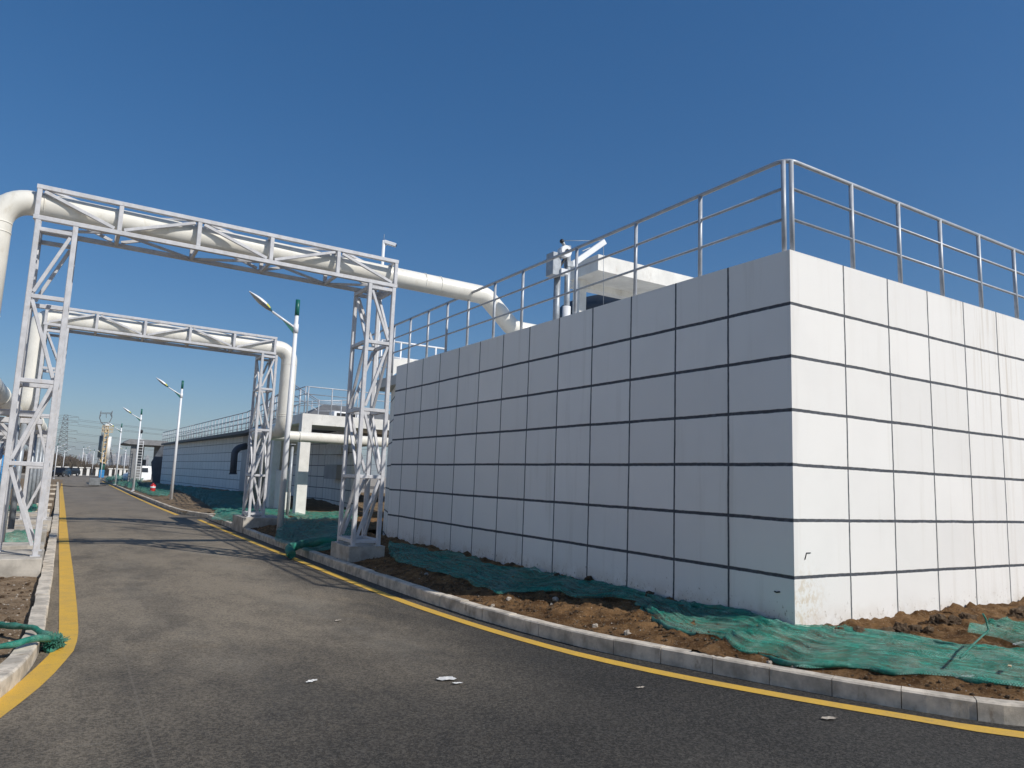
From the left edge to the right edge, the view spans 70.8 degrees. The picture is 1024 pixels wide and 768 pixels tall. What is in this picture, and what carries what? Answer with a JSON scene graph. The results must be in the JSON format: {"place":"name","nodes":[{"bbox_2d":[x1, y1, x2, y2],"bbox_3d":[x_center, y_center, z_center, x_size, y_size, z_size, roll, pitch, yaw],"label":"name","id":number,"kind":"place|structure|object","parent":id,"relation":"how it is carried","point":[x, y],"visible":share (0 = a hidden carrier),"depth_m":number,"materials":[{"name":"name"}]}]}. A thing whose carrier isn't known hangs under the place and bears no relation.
{"place":"outdoors","nodes":[
{"label":"outdoors","id":0,"kind":"place"},
{"bbox_2d":[2,542,44,549],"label":"concrete plinth","id":1,"kind":"structure","parent":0,"point":[15,545],"depth_m":12.37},
{"bbox_2d":[0,519,52,663],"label":"plot soil","id":2,"kind":"structure","parent":0,"point":[18,582],"depth_m":8.40,"materials":[{"name":"soil"}]},
{"bbox_2d":[0,577,31,654],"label":"soil crumbs opposite","id":3,"kind":"structure","parent":2,"relation":"on","point":[7,619],"depth_m":8.60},
{"bbox_2d":[0,409,34,541],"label":"rack support","id":4,"kind":"object","parent":2,"relation":"on","point":[6,412],"visible":0.2,"depth_m":13.41,"materials":[{"name":"metal"}]},
{"bbox_2d":[5,529,34,541],"bbox_3d":[-9.881,2.980,13.912,1.300,0.346,0.670,7,-9,-31],"label":"debris netting","id":5,"kind":"object","parent":2,"relation":"on","point":[13,533],"visible":0.45,"depth_m":13.95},
{"bbox_2d":[0,417,42,528],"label":"rack support","id":6,"kind":"object","parent":2,"relation":"on","point":[24,422],"visible":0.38,"depth_m":15.71,"materials":[{"name":"metal"}]},
{"bbox_2d":[5,529,46,545],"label":"concrete plinth","id":7,"kind":"structure","parent":2,"relation":"on","point":[43,535],"depth_m":14.56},
{"bbox_2d":[6,524,46,528],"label":"concrete plinth","id":8,"kind":"structure","parent":2,"relation":"on","point":[18,526],"depth_m":16.48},
{"bbox_2d":[0,621,54,638],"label":"netting rope","id":9,"kind":"object","parent":2,"relation":"on","point":[16,625],"visible":0.9,"depth_m":6.64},
{"bbox_2d":[8,512,49,516],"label":"concrete plinth","id":10,"kind":"structure","parent":2,"relation":"on","point":[32,514],"depth_m":20.82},
{"bbox_2d":[0,424,46,505],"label":"rack support","id":11,"kind":"object","parent":10,"relation":"on","point":[33,458],"visible":0.21,"depth_m":21.19,"materials":[{"name":"metal"}]},
{"bbox_2d":[9,478,62,516],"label":"plot soil beyond","id":12,"kind":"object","parent":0,"point":[54,481],"visible":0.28,"depth_m":52.14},
{"bbox_2d":[0,455,15,488],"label":"blue tank","id":13,"kind":"object","parent":12,"relation":"on","point":[1,470],"visible":0.13,"depth_m":47.82,"materials":[{"name":"metal"}]},
{"bbox_2d":[0,439,45,502],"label":"rack support","id":14,"kind":"object","parent":12,"relation":"on","point":[3,440],"visible":0.18,"depth_m":30.67,"materials":[{"name":"metal"}]},
{"bbox_2d":[8,504,37,511],"bbox_3d":[-16.717,3.987,23.079,2.500,0.345,3.494,7,-9,-31],"label":"debris netting","id":15,"kind":"object","parent":12,"relation":"on","point":[34,507],"visible":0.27,"depth_m":23.34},
{"bbox_2d":[0,432,46,511],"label":"rack support","id":16,"kind":"object","parent":12,"relation":"on","point":[35,460],"visible":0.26,"depth_m":24.02,"materials":[{"name":"metal"}]},
{"bbox_2d":[0,436,46,508],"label":"rack support","id":17,"kind":"object","parent":12,"relation":"on","point":[38,470],"visible":0.27,"depth_m":27.37,"materials":[{"name":"metal"}]},
{"bbox_2d":[27,418,47,430],"bbox_3d":[-17.661,1.631,26.897,0.502,0.541,17.651,7,-9,-31],"label":"rack pipe","id":18,"kind":"object","parent":17,"relation":"on","point":[44,427],"visible":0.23,"depth_m":24.22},
{"bbox_2d":[0,441,55,472],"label":"rack support","id":19,"kind":"object","parent":12,"relation":"on","point":[1,450],"visible":0.2,"depth_m":32.97,"materials":[{"name":"metal"}]},
{"bbox_2d":[118,454,121,464],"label":"apartment tower","id":20,"kind":"structure","parent":0,"point":[120,460],"depth_m":1974.25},
{"bbox_2d":[122,453,126,465],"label":"apartment tower","id":21,"kind":"structure","parent":0,"point":[124,459],"depth_m":1971.53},
{"bbox_2d":[21,475,384,488],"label":"cross road","id":22,"kind":"structure","parent":0,"point":[82,478],"depth_m":120.44,"materials":[{"name":"asphalt"}]},
{"bbox_2d":[53,444,64,478],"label":"street lamp","id":23,"kind":"object","parent":22,"relation":"on","point":[55,461],"visible":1,"depth_m":104.19,"materials":[{"name":"white metal"}]},
{"bbox_2d":[52,467,70,476],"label":"parked car","id":24,"kind":"object","parent":22,"relation":"on","point":[62,471],"visible":0.87,"depth_m":128.68,"materials":[{"name":"black paint"}]},
{"bbox_2d":[97,424,112,477],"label":"cement silo","id":25,"kind":"object","parent":22,"relation":"on","point":[106,456],"visible":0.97,"depth_m":141.23,"materials":[{"name":"white metal"}]},
{"bbox_2d":[21,473,401,613],"bbox_3d":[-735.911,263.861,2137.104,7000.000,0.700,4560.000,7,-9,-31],"label":"ground","id":26,"kind":"structure","parent":0,"point":[373,482],"depth_m":160.89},
{"bbox_2d":[0,549,44,576],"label":"concrete plinth","id":27,"kind":"structure","parent":26,"relation":"on","point":[19,563],"depth_m":10.44,"materials":[{"name":"concrete"}]},
{"bbox_2d":[0,184,398,556],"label":"pipe gantry","id":28,"kind":"object","parent":27,"relation":"on","point":[31,306],"visible":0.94,"depth_m":12.55,"materials":[{"name":"metal"}]},
{"bbox_2d":[0,190,535,333],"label":"overhead pipe","id":29,"kind":"object","parent":28,"relation":"attached to","point":[15,205],"visible":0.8,"depth_m":12.69,"materials":[{"name":"metal"}]},
{"bbox_2d":[0,482,58,697],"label":"curb","id":30,"kind":"structure","parent":26,"relation":"on","point":[17,664],"depth_m":7.19,"materials":[{"name":"concrete"}]},
{"bbox_2d":[0,634,52,648],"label":"netting rope","id":31,"kind":"object","parent":30,"relation":"on","point":[29,639],"visible":1,"depth_m":6.14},
{"bbox_2d":[7,516,51,531],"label":"concrete plinth","id":32,"kind":"structure","parent":26,"relation":"on","point":[48,521],"depth_m":17.96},
{"bbox_2d":[18,304,277,519],"bbox_3d":[-9.880,0.998,20.222,6.000,5.508,0.910,7,-9,-31],"label":"pipe gantry","id":33,"kind":"object","parent":32,"relation":"on","point":[259,389],"visible":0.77,"depth_m":20.89,"materials":[{"name":"metal"}]},
{"bbox_2d":[21,310,387,446],"bbox_3d":[-8.134,0.241,23.119,12.799,2.985,3.755,13,-13,-53],"label":"overhead pipe","id":34,"kind":"object","parent":33,"relation":"attached to","point":[284,351],"visible":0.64,"depth_m":20.70,"materials":[{"name":"metal"}]},
{"bbox_2d":[0,379,22,427],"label":"rack pipe","id":35,"kind":"object","parent":34,"relation":"attached to","point":[5,397],"visible":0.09,"depth_m":13.86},
{"bbox_2d":[54,415,75,455],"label":"power pylon","id":36,"kind":"object","parent":26,"relation":"on","point":[62,431],"visible":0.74,"depth_m":355.80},
{"bbox_2d":[21,456,128,475],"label":"brushwood","id":37,"kind":"object","parent":26,"relation":"on","point":[69,464],"visible":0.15,"depth_m":171.87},
{"bbox_2d":[97,411,112,464],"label":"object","id":38,"kind":"object","parent":26,"relation":"on","point":[111,458],"visible":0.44,"depth_m":286.85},
{"bbox_2d":[103,480,213,516],"bbox_3d":[-35.037,9.606,66.422,2.572,0.587,92.996,7,-9,-31],"label":"curb","id":39,"kind":"object","parent":26,"relation":"on","point":[178,510],"visible":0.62,"depth_m":32.11,"materials":[{"name":"concrete"}]},
{"bbox_2d":[160,418,388,508],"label":"tank building","id":40,"kind":"structure","parent":26,"relation":"on","point":[203,461],"depth_m":49.07,"materials":[{"name":"paint"}]},
{"bbox_2d":[162,394,277,442],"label":"walkway railing","id":41,"kind":"object","parent":40,"relation":"on","point":[225,427],"visible":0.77,"depth_m":51.12,"materials":[{"name":"metal"}]},
{"bbox_2d":[229,443,247,473],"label":"bent duct","id":42,"kind":"object","parent":40,"relation":"attached to","point":[237,449],"visible":0.98,"depth_m":43.82,"materials":[{"name":"metal"}]},
{"bbox_2d":[180,406,296,439],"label":"walkway railing","id":43,"kind":"object","parent":40,"relation":"on","point":[228,426],"visible":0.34,"depth_m":55.81,"materials":[{"name":"metal"}]},
{"bbox_2d":[266,413,389,514],"bbox_3d":[-6.704,3.844,31.642,7.070,4.180,6.400,7,-9,-31],"label":"concrete portal","id":44,"kind":"object","parent":26,"relation":"on","point":[305,422],"visible":0.37,"depth_m":27.76,"materials":[{"name":"concrete"}]},
{"bbox_2d":[294,385,341,415],"bbox_3d":[-8.365,0.732,30.343,2.353,1.670,0.427,1,-8,6],"label":"deck railing","id":45,"kind":"object","parent":44,"relation":"on","point":[319,400],"visible":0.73,"depth_m":30.32,"materials":[{"name":"metal"}]},
{"bbox_2d":[294,400,346,412],"bbox_3d":[-8.939,1.274,33.583,2.888,1.322,0.065,5,-8,-21],"label":"deck railing","id":46,"kind":"object","parent":44,"relation":"on","point":[315,401],"visible":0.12,"depth_m":33.48,"materials":[{"name":"metal"}]},
{"bbox_2d":[269,386,390,420],"bbox_3d":[-6.719,1.234,31.763,6.504,1.122,5.934,7,-9,-31],"label":"portal railing","id":47,"kind":"object","parent":44,"relation":"on","point":[305,387],"visible":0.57,"depth_m":28.17,"materials":[{"name":"metal"}]},
{"bbox_2d":[329,411,358,417],"bbox_3d":[-7.330,1.461,31.373,1.100,0.420,0.712,7,-9,-31],"label":"air unit","id":48,"kind":"object","parent":44,"relation":"on","point":[333,413],"visible":0.3,"depth_m":31.01,"materials":[{"name":"white metal"}]},
{"bbox_2d":[305,405,389,419],"bbox_3d":[-7.798,1.476,33.215,4.400,0.850,2.700,7,-9,-31],"label":"roof hood","id":49,"kind":"object","parent":44,"relation":"on","point":[324,409],"depth_m":32.54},
{"bbox_2d":[208,515,1023,725],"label":"kerb","id":50,"kind":"structure","parent":26,"relation":"on","point":[998,711],"depth_m":6.75,"materials":[{"name":"concrete"}]},
{"bbox_2d":[285,536,336,558],"bbox_3d":[-4.091,3.397,15.056,0.454,0.403,1.632,-4,-10,38],"label":"rolled netting","id":51,"kind":"object","parent":50,"relation":"on","point":[291,548],"visible":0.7,"depth_m":14.94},
{"bbox_2d":[376,249,1023,626],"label":"tank building","id":52,"kind":"structure","parent":26,"relation":"on","point":[792,437],"depth_m":9.60,"materials":[{"name":"tile"}]},
{"bbox_2d":[391,358,415,375],"bbox_3d":[-3.259,-0.470,21.412,0.772,0.564,0.350,7,-9,-31],"label":"landing bracket","id":53,"kind":"object","parent":52,"relation":"attached to","point":[398,362],"visible":0.43,"depth_m":21.17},
{"bbox_2d":[379,339,443,377],"bbox_3d":[-3.219,-0.670,21.584,2.609,1.180,0.060,7,-9,-31],"label":"crossing railing","id":54,"kind":"object","parent":53,"relation":"attached to","point":[401,343],"visible":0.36,"depth_m":21.56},
{"bbox_2d":[546,239,606,319],"bbox_3d":[1.397,-1.934,15.202,1.470,2.622,0.420,7,-9,-31],"label":"davit crane","id":55,"kind":"object","parent":52,"relation":"on","point":[553,267],"visible":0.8,"depth_m":15.03,"materials":[{"name":"metal"}]},
{"bbox_2d":[559,295,620,317],"bbox_3d":[4.629,-0.941,26.108,6.060,3.830,6.060,7,-9,-31],"label":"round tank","id":56,"kind":"object","parent":52,"relation":"on","point":[593,301],"visible":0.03,"depth_m":24.03,"materials":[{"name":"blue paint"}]},
{"bbox_2d":[570,254,692,313],"bbox_3d":[5.206,-1.280,20.716,8.082,3.097,1.400,7,-9,-31],"label":"roof canopy","id":57,"kind":"object","parent":52,"relation":"on","point":[648,279],"visible":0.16,"depth_m":19.09,"materials":[{"name":"metal"}]},
{"bbox_2d":[367,159,1023,372],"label":"roof railing","id":58,"kind":"object","parent":52,"relation":"on","point":[852,212],"visible":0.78,"depth_m":10.15,"materials":[{"name":"metal"}]},
{"bbox_2d":[48,475,414,613],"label":"road ahead","id":59,"kind":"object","parent":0,"point":[128,552],"visible":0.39,"depth_m":13.05,"materials":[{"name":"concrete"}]},
{"bbox_2d":[0,484,77,717],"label":"yellow road line","id":60,"kind":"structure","parent":59,"relation":"on","point":[41,673],"depth_m":7.49,"materials":[{"name":"paint"}]},
{"bbox_2d":[60,467,79,475],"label":"parked car","id":61,"kind":"object","parent":59,"relation":"on","point":[76,471],"visible":0.49,"depth_m":148.33,"materials":[{"name":"black paint"}]},
{"bbox_2d":[89,469,95,475],"bbox_3d":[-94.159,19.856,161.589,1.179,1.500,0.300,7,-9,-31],"label":"parked car","id":62,"kind":"object","parent":59,"relation":"on","point":[92,472],"visible":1,"depth_m":161.56,"materials":[{"name":"black paint"}]},
{"bbox_2d":[89,478,100,485],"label":"barrier block","id":63,"kind":"object","parent":59,"relation":"on","point":[94,481],"depth_m":73.93,"materials":[{"name":"concrete"}]},
{"bbox_2d":[102,481,177,514],"bbox_3d":[-34.802,9.266,63.658,0.254,0.331,84.003,7,-9,-31],"label":"yellow line beyond","id":64,"kind":"object","parent":59,"relation":"on","point":[145,501],"visible":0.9,"depth_m":37.94,"materials":[{"name":"paint"}]},
{"bbox_2d":[199,520,1023,737],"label":"yellow line","id":65,"kind":"object","parent":59,"relation":"on","point":[998,731],"visible":0.99,"depth_m":6.53,"materials":[{"name":"paint"}]},
{"bbox_2d":[104,480,384,513],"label":"soil ground","id":66,"kind":"structure","parent":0,"point":[183,500],"depth_m":36.78,"materials":[{"name":"soil"}]},
{"bbox_2d":[109,423,122,484],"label":"street lamp","id":67,"kind":"object","parent":66,"relation":"on","point":[120,431],"visible":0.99,"depth_m":76.99,"materials":[{"name":"white metal"}]},
{"bbox_2d":[105,474,143,487],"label":"debris netting","id":68,"kind":"object","parent":66,"relation":"on","point":[118,480],"visible":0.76,"depth_m":80.44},
{"bbox_2d":[136,439,143,479],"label":"ladder","id":69,"kind":"object","parent":68,"relation":"on","point":[140,458],"visible":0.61,"depth_m":78.98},
{"bbox_2d":[123,407,142,490],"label":"street lamp","id":70,"kind":"object","parent":66,"relation":"on","point":[136,459],"visible":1,"depth_m":56.19,"materials":[{"name":"white metal"}]},
{"bbox_2d":[122,466,151,479],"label":"parked van","id":71,"kind":"object","parent":66,"relation":"on","point":[146,472],"visible":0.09,"depth_m":91.63,"materials":[{"name":"white paint"}]},
{"bbox_2d":[120,439,166,483],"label":"canopy building","id":72,"kind":"structure","parent":66,"relation":"on","point":[155,444],"depth_m":80.61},
{"bbox_2d":[150,483,155,491],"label":"red canister","id":73,"kind":"object","parent":66,"relation":"on","point":[152,486],"visible":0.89,"depth_m":51.40,"materials":[{"name":"paint"}]},
{"bbox_2d":[136,481,174,495],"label":"debris netting","id":74,"kind":"object","parent":66,"relation":"on","point":[159,489],"visible":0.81,"depth_m":54.36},
{"bbox_2d":[151,446,163,482],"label":"stair tower","id":75,"kind":"structure","parent":66,"relation":"on","point":[156,464],"depth_m":74.39,"materials":[{"name":"metal"}]},
{"bbox_2d":[157,378,183,499],"bbox_3d":[-18.713,2.972,38.835,1.498,6.561,0.320,7,-9,-31],"label":"street lamp","id":76,"kind":"object","parent":66,"relation":"on","point":[180,395],"visible":0.98,"depth_m":39.03,"materials":[{"name":"white metal"}]},
{"bbox_2d":[164,484,277,514],"bbox_3d":[-18.903,6.922,46.173,4.470,0.495,45.074,6,-9,-27],"label":"debris netting","id":77,"kind":"object","parent":66,"relation":"on","point":[194,489],"visible":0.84,"depth_m":36.83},
{"bbox_2d":[232,514,285,532],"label":"concrete plinth","id":78,"kind":"structure","parent":66,"relation":"on","point":[240,523],"depth_m":20.73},
{"bbox_2d":[247,421,298,511],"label":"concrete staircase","id":79,"kind":"structure","parent":66,"relation":"on","point":[277,484],"depth_m":31.95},
{"bbox_2d":[213,513,383,532],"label":"verge soil","id":80,"kind":"structure","parent":0,"point":[373,524],"depth_m":23.40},
{"bbox_2d":[249,291,299,529],"bbox_3d":[-6.648,0.744,19.543,1.498,6.474,0.320,7,-9,-31],"label":"street lamp","id":81,"kind":"object","parent":80,"relation":"on","point":[294,328],"visible":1,"depth_m":19.74,"materials":[{"name":"white metal"}]},
{"bbox_2d":[212,503,349,520],"bbox_3d":[-8.827,5.133,29.192,5.654,0.219,12.000,5,-8,-18],"label":"debris netting","id":82,"kind":"object","parent":80,"relation":"on","point":[306,513],"visible":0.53,"depth_m":26.90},
{"bbox_2d":[286,444,295,516],"bbox_3d":[-7.831,3.457,25.357,0.200,2.687,0.240,7,-9,-31],"label":"pipe prop","id":83,"kind":"object","parent":80,"relation":"on","point":[289,479],"visible":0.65,"depth_m":25.33,"materials":[{"name":"metal"}]},
{"bbox_2d":[275,514,357,550],"bbox_3d":[-5.836,4.036,20.706,2.587,0.245,12.825,4,-8,-11],"label":"debris netting","id":84,"kind":"object","parent":80,"relation":"on","point":[334,518],"visible":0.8,"depth_m":18.83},
{"bbox_2d":[264,527,478,568],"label":"verge soil","id":85,"kind":"structure","parent":0,"point":[385,542],"depth_m":14.78,"materials":[{"name":"soil"}]},
{"bbox_2d":[330,541,384,562],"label":"concrete plinth","id":86,"kind":"structure","parent":85,"relation":"on","point":[344,551],"depth_m":13.32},
{"bbox_2d":[366,234,396,535],"bbox_3d":[-3.132,0.046,17.128,0.370,7.474,0.108,3,-8,-7],"label":"camera pole","id":87,"kind":"object","parent":85,"relation":"on","point":[386,243],"visible":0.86,"depth_m":17.49,"materials":[{"name":"white metal"}]},
{"bbox_2d":[1,531,986,690],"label":"pebbles","id":88,"kind":"object","parent":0,"point":[292,533],"visible":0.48,"depth_m":8.21,"materials":[{"name":"stone"}]},
{"bbox_2d":[0,595,1023,767],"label":"road","id":89,"kind":"structure","parent":0,"point":[220,686],"depth_m":5.42,"materials":[{"name":"asphalt"}]},
{"bbox_2d":[40,631,70,652],"bbox_3d":[-4.249,2.383,6.661,0.255,0.199,0.328,4,-8,-15],"label":"netting tuft","id":90,"kind":"object","parent":89,"relation":"on","point":[56,642],"visible":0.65,"depth_m":6.60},
{"bbox_2d":[436,676,456,679],"bbox_3d":[-0.566,2.517,6.160,0.171,0.006,0.122,7,-9,-31],"label":"paper scrap","id":91,"kind":"object","parent":89,"relation":"on","point":[447,678],"visible":1,"depth_m":6.16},
{"bbox_2d":[822,716,835,718],"bbox_3d":[2.416,2.538,5.479,0.157,0.008,0.060,4,-8,-16],"label":"paper scrap","id":92,"kind":"object","parent":89,"relation":"on","point":[828,717],"visible":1,"depth_m":5.48,"materials":[{"name":"paper"}]},
{"bbox_2d":[0,0,1023,476],"label":"sky","id":93,"kind":"structure","parent":0,"point":[478,137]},
{"bbox_2d":[228,519,1023,700],"bbox_3d":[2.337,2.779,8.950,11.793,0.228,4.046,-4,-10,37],"label":"verge soil","id":94,"kind":"structure","parent":0,"point":[958,634],"depth_m":7.97,"materials":[{"name":"soil"}]},
{"bbox_2d":[584,576,592,580],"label":"soil clod","id":95,"kind":"object","parent":94,"relation":"on","point":[588,578],"visible":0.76,"depth_m":10.66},
{"bbox_2d":[388,540,1023,686],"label":"debris netting","id":96,"kind":"object","parent":94,"relation":"on","point":[760,626],"visible":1,"depth_m":7.37,"materials":[{"name":"fabric"}]},
{"bbox_2d":[959,613,989,658],"bbox_3d":[4.232,2.297,6.611,0.054,0.264,1.155,-5,-11,44],"label":"netting strand","id":97,"kind":"object","parent":96,"relation":"attached to","point":[974,643],"visible":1,"depth_m":6.70},
{"bbox_2d":[579,580,958,647],"bbox_3d":[2.527,2.718,8.685,0.833,0.164,4.910,10,-11,-44],"label":"rolled netting","id":98,"kind":"object","parent":94,"relation":"on","point":[697,605],"visible":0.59,"depth_m":8.41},
{"bbox_2d":[822,623,831,633],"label":"soil clod","id":99,"kind":"object","parent":94,"relation":"on","point":[828,624],"visible":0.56,"depth_m":7.68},
{"bbox_2d":[634,602,1020,685],"bbox_3d":[2.521,2.601,7.221,0.963,0.139,4.143,8,-10,-39],"label":"rolled netting","id":100,"kind":"object","parent":94,"relation":"on","point":[824,664],"visible":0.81,"depth_m":6.41,"materials":[{"name":"fabric"}]},
{"bbox_2d":[833,627,844,634],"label":"soil clod","id":101,"kind":"object","parent":94,"relation":"on","point":[840,628],"visible":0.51,"depth_m":7.59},
{"bbox_2d":[853,626,870,637],"bbox_3d":[3.645,2.603,7.519,0.232,0.140,0.132,5,-8,-18],"label":"soil clod","id":102,"kind":"object","parent":94,"relation":"on","point":[858,629],"visible":0.57,"depth_m":7.49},
{"bbox_2d":[879,626,894,632],"bbox_3d":[3.985,2.640,7.654,0.205,0.136,0.138,3,-8,-5],"label":"soil clod","id":103,"kind":"object","parent":94,"relation":"on","point":[890,629],"visible":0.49,"depth_m":7.61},
{"bbox_2d":[892,622,909,633],"bbox_3d":[4.286,2.715,7.929,0.273,0.178,0.159,7,-9,-31],"label":"soil clod","id":104,"kind":"object","parent":94,"relation":"on","point":[899,627],"visible":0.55,"depth_m":7.89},
{"bbox_2d":[908,624,921,632],"bbox_3d":[4.501,2.768,8.063,0.244,0.148,0.153,7,-9,-31],"label":"soil clod","id":105,"kind":"object","parent":94,"relation":"on","point":[915,627],"visible":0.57,"depth_m":8.02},
{"bbox_2d":[922,625,933,633],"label":"soil clod","id":106,"kind":"object","parent":94,"relation":"on","point":[928,629],"visible":0.81,"depth_m":7.97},
{"bbox_2d":[927,614,948,625],"bbox_3d":[4.973,2.777,8.376,0.320,0.206,0.210,7,-9,-31],"label":"soil clod","id":107,"kind":"object","parent":94,"relation":"on","point":[937,619],"visible":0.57,"depth_m":8.32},
{"bbox_2d":[948,614,961,624],"bbox_3d":[5.162,2.774,8.410,0.216,0.150,0.129,7,-9,-31],"label":"soil clod","id":108,"kind":"object","parent":94,"relation":"on","point":[952,619],"visible":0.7,"depth_m":8.38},
{"bbox_2d":[959,612,977,620],"bbox_3d":[5.485,2.830,8.643,0.294,0.176,0.175,7,-9,-31],"label":"soil clod","id":109,"kind":"object","parent":94,"relation":"on","point":[962,615],"visible":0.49,"depth_m":8.60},
{"bbox_2d":[968,617,1023,647],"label":"debris netting","id":110,"kind":"object","parent":94,"relation":"on","point":[1002,623],"visible":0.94,"depth_m":7.94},
{"bbox_2d":[941,597,1023,630],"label":"verge soil","id":111,"kind":"structure","parent":0,"point":[991,610],"depth_m":9.23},
{"bbox_2d":[989,618,1006,627],"bbox_3d":[5.765,2.841,8.526,0.209,0.140,0.160,4,-8,-10],"label":"soil clod","id":112,"kind":"object","parent":111,"relation":"on","point":[996,619],"visible":0.37,"depth_m":8.51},
{"bbox_2d":[1009,606,1023,618],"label":"soil clod","id":113,"kind":"object","parent":111,"relation":"on","point":[1018,612],"visible":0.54,"depth_m":9.01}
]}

